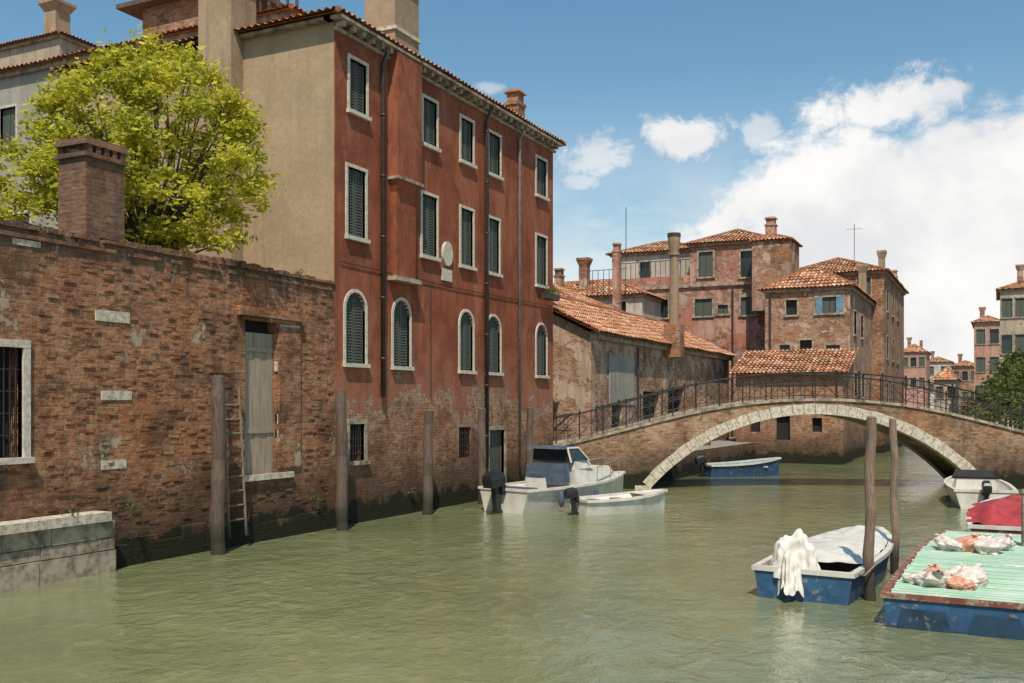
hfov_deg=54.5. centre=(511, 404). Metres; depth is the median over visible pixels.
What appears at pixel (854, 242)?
antenna
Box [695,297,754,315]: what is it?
shutters
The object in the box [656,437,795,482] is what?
quay
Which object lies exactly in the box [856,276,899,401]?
window frames
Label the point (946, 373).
roof
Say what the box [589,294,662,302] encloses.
cornice
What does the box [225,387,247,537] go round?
ladder
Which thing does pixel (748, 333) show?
walls
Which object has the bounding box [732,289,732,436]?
drain pipe
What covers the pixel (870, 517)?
mooring pole
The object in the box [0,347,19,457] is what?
window bars
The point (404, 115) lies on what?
chimney breast
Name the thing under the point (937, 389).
shutters
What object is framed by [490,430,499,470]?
water door
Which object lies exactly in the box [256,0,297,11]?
roof terrace
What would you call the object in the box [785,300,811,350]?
window panes
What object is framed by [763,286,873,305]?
cornice
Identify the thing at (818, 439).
brick boathouse
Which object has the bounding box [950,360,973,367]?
roof
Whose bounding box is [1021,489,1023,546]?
mooring pole
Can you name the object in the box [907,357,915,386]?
window panes
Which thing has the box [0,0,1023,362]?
sky
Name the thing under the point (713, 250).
window frames
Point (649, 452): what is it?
stone footbridge
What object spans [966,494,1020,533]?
tarpaulin boat
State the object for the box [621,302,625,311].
window panes
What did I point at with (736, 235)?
roof
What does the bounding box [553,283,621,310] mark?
roof
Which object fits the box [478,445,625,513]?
cabin cruiser
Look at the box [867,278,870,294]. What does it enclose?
shutters
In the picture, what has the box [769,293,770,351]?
drain pipe
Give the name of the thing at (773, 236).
dormer roof
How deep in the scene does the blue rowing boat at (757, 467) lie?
41.62 m
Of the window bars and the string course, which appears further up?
the string course
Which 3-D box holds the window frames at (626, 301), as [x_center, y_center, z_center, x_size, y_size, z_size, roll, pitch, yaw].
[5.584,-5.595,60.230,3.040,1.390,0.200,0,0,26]
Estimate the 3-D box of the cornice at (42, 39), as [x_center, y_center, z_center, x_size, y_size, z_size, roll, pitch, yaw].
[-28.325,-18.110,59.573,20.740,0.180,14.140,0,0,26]
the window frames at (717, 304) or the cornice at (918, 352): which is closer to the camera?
the window frames at (717, 304)
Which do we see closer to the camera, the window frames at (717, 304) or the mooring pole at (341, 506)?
the mooring pole at (341, 506)
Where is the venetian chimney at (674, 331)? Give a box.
[664,232,683,357]
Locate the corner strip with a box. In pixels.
[334,21,335,389]
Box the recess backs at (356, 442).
[351,424,493,460]
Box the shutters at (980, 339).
[976,329,998,395]
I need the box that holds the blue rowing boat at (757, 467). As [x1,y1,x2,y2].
[694,455,780,476]
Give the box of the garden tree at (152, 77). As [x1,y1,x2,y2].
[0,23,286,255]
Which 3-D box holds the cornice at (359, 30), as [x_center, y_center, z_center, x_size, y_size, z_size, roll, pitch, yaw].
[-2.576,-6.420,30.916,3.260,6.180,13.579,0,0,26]
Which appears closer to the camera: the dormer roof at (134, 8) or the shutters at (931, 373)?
the dormer roof at (134, 8)
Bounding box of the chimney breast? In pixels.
[388,50,421,278]
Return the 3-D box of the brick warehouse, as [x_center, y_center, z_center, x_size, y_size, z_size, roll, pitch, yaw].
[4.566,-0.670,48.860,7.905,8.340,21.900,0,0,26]
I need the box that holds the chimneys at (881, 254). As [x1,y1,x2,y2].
[876,250,897,277]
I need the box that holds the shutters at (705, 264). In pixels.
[699,252,712,276]
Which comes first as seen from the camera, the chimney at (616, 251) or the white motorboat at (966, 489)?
the white motorboat at (966, 489)
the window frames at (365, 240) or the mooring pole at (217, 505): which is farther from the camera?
the window frames at (365, 240)
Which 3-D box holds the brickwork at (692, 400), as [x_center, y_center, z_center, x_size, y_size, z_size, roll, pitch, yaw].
[8.908,0.800,48.170,1.380,2.400,0.300,0,0,26]
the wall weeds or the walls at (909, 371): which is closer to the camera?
the wall weeds
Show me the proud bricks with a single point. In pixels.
(157, 419)
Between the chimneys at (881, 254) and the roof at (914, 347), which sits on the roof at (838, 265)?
the chimneys at (881, 254)
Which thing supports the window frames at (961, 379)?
attached to the walls at (969, 384)
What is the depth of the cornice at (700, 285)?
61.00 m
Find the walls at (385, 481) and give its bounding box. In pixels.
[335,27,552,524]
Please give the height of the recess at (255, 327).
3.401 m
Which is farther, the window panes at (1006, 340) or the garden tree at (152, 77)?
the window panes at (1006, 340)
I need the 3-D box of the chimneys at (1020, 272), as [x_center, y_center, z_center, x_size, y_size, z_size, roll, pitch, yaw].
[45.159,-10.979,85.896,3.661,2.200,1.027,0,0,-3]
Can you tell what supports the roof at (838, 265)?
on the cornice at (894, 282)
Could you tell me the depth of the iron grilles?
25.46 m
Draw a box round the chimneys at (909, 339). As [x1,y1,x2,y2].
[906,337,922,347]
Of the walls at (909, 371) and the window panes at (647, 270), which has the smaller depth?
the window panes at (647, 270)
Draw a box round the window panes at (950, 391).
[948,387,954,397]
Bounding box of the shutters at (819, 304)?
[816,296,842,312]
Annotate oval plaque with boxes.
[441,242,452,281]
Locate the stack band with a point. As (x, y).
(402, 31)
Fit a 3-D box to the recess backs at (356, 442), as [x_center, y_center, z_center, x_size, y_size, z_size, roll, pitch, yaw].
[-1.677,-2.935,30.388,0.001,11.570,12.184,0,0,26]
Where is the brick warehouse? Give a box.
[553,294,737,440]
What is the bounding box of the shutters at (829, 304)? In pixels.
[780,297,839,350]
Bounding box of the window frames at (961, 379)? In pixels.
[959,371,973,401]
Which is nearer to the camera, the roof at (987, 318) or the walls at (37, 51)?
the walls at (37, 51)
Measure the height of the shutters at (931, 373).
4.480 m
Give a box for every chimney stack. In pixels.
[198,0,255,260]
[365,0,418,56]
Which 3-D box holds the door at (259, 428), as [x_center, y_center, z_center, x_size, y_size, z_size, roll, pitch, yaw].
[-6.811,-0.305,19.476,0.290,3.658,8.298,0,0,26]
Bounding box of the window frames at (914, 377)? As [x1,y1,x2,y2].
[904,357,929,387]
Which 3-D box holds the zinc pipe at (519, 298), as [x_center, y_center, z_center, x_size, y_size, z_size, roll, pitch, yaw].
[0.336,-3.587,33.577,0.254,11.374,0.100,0,0,26]
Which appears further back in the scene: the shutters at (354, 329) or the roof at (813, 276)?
the roof at (813, 276)
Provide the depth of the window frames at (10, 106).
33.95 m
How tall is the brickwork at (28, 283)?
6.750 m
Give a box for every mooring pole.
[209,375,225,554]
[335,389,348,530]
[422,410,433,514]
[477,408,485,503]
[525,407,533,474]
[862,416,876,600]
[889,418,899,573]
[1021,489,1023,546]
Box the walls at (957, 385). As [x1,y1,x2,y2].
[934,381,959,413]
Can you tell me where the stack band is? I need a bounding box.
[376,24,420,43]
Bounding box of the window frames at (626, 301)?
[612,300,627,311]
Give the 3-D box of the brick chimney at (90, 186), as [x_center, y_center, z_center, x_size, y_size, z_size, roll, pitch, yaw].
[-7.781,-3.939,18.423,0.820,1.778,0.977,0,0,26]
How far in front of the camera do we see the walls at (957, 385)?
120.05 m
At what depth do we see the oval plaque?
29.24 m
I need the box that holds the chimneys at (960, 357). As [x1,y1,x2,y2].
[957,354,962,361]
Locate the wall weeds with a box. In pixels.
[31,220,416,515]
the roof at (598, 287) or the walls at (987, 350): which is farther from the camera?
the walls at (987, 350)
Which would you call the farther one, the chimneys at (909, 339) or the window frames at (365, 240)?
the chimneys at (909, 339)
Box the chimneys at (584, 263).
[553,257,592,289]
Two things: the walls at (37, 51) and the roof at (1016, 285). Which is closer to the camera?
the walls at (37, 51)
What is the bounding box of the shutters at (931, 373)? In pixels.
[930,366,946,391]
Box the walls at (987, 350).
[974,323,999,417]
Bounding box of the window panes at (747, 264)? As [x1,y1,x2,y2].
[742,251,751,276]
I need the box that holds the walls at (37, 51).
[0,38,85,67]
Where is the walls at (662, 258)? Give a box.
[612,252,689,278]
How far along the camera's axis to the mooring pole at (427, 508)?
27.17 m
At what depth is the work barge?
13.63 m
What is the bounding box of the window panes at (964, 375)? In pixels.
[954,371,972,395]
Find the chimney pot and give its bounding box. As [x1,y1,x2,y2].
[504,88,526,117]
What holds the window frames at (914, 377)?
attached to the walls at (909, 371)
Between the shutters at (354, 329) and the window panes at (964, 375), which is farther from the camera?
the window panes at (964, 375)
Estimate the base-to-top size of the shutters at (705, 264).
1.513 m
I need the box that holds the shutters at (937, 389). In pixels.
[936,387,942,397]
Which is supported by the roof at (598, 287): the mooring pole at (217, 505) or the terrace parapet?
the terrace parapet
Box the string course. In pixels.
[340,261,551,306]
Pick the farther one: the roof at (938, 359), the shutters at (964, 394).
the roof at (938, 359)
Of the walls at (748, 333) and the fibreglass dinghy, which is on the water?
the fibreglass dinghy
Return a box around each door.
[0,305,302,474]
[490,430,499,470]
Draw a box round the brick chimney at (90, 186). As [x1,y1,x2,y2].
[54,136,128,241]
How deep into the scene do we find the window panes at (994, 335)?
109.87 m
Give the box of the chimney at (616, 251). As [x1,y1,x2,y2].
[612,242,621,309]
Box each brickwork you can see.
[0,225,336,567]
[681,397,710,445]
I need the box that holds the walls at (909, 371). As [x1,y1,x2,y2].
[904,353,929,407]
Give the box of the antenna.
[846,224,861,264]
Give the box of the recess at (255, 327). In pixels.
[0,320,266,456]
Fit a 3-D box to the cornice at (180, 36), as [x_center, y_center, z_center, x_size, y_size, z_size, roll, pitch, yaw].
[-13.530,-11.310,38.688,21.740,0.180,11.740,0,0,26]
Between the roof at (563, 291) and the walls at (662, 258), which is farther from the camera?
the walls at (662, 258)
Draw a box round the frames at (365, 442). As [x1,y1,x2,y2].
[347,419,506,482]
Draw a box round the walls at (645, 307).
[594,297,660,319]
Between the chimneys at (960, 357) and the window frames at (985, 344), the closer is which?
the window frames at (985, 344)
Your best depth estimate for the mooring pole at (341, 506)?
23.72 m
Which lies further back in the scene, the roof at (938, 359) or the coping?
the roof at (938, 359)
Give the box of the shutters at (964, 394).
[953,371,973,400]
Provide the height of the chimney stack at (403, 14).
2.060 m
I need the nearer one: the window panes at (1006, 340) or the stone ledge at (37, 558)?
the stone ledge at (37, 558)
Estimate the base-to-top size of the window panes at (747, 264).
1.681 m
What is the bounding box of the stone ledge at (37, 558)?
[0,520,115,592]
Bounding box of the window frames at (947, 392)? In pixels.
[935,386,959,398]
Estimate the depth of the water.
14.74 m
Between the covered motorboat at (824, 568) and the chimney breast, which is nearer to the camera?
the covered motorboat at (824, 568)
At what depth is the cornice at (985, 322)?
109.98 m
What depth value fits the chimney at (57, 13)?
50.72 m
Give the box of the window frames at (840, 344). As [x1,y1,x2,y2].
[778,295,865,397]
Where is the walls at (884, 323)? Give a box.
[840,273,903,452]
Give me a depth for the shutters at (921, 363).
149.65 m
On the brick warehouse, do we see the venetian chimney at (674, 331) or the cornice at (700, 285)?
the venetian chimney at (674, 331)
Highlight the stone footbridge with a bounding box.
[553,369,1023,488]
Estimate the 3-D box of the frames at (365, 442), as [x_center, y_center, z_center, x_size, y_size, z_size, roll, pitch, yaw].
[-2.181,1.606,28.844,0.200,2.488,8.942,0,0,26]
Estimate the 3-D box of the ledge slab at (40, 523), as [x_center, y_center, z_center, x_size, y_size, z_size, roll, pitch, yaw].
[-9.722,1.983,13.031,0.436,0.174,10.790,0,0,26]
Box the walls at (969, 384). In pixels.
[952,367,973,414]
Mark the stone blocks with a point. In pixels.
(112, 316)
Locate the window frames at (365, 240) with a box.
[342,53,549,378]
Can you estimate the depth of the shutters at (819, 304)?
53.69 m
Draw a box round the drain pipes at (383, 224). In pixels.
[380,52,492,467]
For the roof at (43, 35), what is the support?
on the cornice at (42, 39)
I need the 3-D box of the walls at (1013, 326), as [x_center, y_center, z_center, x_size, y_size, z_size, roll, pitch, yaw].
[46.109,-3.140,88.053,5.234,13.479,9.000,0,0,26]
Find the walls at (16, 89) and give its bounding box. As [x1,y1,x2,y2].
[0,19,280,228]
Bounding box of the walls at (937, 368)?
[930,363,952,408]
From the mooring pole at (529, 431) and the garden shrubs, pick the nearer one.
the mooring pole at (529, 431)
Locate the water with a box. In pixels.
[0,445,1023,682]
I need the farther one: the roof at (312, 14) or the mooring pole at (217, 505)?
the roof at (312, 14)
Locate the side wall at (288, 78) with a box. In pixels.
[71,21,333,280]
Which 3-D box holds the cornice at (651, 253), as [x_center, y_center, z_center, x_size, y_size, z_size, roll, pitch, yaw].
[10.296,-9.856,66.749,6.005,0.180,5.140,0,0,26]
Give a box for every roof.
[0,3,306,72]
[0,30,99,46]
[50,5,566,145]
[116,0,285,20]
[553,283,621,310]
[564,279,664,298]
[606,241,689,255]
[683,229,764,246]
[748,233,802,246]
[758,264,876,302]
[799,257,908,293]
[904,343,931,354]
[930,356,955,363]
[931,367,962,381]
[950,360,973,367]
[971,315,999,328]
[995,282,1023,300]
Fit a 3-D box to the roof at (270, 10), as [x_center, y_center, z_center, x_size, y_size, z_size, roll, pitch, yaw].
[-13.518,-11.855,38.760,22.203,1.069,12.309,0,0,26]
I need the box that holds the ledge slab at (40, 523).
[0,511,111,534]
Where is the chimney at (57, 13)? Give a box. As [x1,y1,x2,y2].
[37,0,76,33]
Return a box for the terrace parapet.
[621,275,689,286]
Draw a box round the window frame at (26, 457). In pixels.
[0,338,34,464]
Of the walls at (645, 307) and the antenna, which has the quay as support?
the walls at (645, 307)
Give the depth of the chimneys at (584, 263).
62.24 m
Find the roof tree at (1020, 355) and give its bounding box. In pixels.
[985,342,1023,428]
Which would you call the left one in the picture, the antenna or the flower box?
the flower box
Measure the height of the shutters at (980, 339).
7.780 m
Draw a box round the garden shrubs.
[955,355,1023,429]
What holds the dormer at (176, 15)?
on the roof at (270, 10)
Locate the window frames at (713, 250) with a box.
[696,248,751,278]
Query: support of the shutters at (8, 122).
attached to the walls at (16, 89)
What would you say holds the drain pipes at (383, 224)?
attached to the walls at (385, 481)
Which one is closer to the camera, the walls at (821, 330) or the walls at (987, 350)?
the walls at (821, 330)
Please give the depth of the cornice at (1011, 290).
84.66 m
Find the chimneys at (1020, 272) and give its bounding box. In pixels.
[1015,264,1023,282]
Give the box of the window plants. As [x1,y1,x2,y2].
[541,284,560,295]
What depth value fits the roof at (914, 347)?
150.34 m
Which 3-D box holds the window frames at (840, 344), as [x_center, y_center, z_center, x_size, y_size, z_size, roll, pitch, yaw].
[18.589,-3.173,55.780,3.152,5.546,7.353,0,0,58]
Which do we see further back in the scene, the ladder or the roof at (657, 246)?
the roof at (657, 246)
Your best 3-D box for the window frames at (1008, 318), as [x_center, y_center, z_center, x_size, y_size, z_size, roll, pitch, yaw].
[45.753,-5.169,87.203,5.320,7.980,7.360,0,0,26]
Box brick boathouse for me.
[728,348,858,464]
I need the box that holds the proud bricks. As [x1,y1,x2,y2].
[38,249,331,523]
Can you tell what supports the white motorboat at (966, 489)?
on the water
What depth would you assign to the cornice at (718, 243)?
60.49 m
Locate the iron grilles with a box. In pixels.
[350,424,469,460]
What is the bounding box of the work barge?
[880,530,1023,640]
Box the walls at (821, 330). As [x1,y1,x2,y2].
[765,289,871,459]
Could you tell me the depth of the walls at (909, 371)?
150.06 m
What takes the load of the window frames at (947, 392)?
attached to the walls at (957, 385)
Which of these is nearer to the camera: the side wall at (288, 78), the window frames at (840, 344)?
the side wall at (288, 78)
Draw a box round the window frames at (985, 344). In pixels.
[975,328,999,390]
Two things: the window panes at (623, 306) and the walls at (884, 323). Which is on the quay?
the walls at (884, 323)
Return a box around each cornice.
[0,10,296,79]
[0,33,94,51]
[238,13,562,284]
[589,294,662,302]
[610,249,689,257]
[638,281,751,289]
[688,240,748,247]
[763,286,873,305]
[835,270,905,294]
[904,352,930,355]
[933,380,960,382]
[973,322,999,323]
[999,289,1023,291]
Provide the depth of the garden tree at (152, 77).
20.97 m
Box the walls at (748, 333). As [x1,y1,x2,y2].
[645,286,764,436]
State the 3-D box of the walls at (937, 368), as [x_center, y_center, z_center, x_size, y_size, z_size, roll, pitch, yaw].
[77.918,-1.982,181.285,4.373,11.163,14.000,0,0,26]
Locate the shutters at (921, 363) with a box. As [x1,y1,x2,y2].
[904,357,924,386]
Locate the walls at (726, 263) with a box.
[690,243,751,288]
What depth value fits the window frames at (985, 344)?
110.06 m
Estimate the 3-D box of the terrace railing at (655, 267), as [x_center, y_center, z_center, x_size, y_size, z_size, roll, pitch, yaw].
[9.030,-8.548,62.656,4.613,1.022,0.047,0,0,26]
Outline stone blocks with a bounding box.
[12,238,299,481]
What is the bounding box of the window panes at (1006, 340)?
[1002,298,1020,353]
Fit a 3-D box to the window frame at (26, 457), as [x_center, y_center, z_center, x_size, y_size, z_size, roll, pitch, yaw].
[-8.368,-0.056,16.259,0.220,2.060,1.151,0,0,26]
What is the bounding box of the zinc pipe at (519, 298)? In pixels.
[518,130,524,466]
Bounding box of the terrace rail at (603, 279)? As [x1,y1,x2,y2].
[587,268,626,293]
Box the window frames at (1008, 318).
[1000,297,1023,354]
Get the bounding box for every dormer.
[143,0,258,35]
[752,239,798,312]
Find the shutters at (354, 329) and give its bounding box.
[346,61,543,374]
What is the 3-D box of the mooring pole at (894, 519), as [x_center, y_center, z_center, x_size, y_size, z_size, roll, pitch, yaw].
[6.798,2.319,17.672,0.193,4.166,0.199,0,0,26]
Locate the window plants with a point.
(551, 290)
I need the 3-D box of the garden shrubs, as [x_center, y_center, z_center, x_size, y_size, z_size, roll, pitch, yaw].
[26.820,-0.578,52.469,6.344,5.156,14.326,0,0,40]
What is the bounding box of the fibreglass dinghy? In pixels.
[563,487,667,515]
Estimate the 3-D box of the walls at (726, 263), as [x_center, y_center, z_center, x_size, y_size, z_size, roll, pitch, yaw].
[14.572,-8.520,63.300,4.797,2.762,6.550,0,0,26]
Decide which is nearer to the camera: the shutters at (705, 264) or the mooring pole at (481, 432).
the mooring pole at (481, 432)
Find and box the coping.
[0,219,335,290]
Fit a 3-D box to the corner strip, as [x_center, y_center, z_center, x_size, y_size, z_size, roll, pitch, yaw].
[-4.350,-4.665,24.449,0.032,9.530,0.032,0,0,26]
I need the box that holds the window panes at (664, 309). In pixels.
[661,297,748,317]
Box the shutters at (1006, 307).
[1002,298,1023,389]
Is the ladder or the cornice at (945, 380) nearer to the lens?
the ladder
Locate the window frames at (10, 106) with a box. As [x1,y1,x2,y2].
[0,97,64,223]
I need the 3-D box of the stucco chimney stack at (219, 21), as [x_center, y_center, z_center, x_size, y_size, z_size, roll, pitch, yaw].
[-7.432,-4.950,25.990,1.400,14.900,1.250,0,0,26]
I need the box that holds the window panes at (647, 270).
[641,262,649,277]
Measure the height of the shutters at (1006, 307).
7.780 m
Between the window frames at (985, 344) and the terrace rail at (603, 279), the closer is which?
the terrace rail at (603, 279)
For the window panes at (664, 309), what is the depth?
62.37 m
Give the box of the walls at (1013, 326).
[1000,291,1023,426]
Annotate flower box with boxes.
[541,292,559,300]
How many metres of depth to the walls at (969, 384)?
149.97 m
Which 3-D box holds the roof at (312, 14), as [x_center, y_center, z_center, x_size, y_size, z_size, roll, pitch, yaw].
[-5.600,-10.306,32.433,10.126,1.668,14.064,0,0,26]
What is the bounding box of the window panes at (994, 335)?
[976,329,998,385]
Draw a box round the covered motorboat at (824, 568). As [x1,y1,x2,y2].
[751,525,893,605]
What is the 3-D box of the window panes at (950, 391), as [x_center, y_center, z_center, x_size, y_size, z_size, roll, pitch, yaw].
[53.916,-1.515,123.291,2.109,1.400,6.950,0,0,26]
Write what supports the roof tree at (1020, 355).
on the quay
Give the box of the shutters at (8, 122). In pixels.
[3,108,28,225]
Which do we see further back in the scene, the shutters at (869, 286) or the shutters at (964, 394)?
the shutters at (964, 394)
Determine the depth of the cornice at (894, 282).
63.11 m
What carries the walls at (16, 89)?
on the garden ground
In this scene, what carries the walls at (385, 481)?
on the garden ground
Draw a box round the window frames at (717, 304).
[659,295,757,319]
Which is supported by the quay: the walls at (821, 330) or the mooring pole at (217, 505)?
the walls at (821, 330)
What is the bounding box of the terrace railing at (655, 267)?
[621,259,689,278]
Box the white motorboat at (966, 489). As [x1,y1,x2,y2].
[944,469,1017,508]

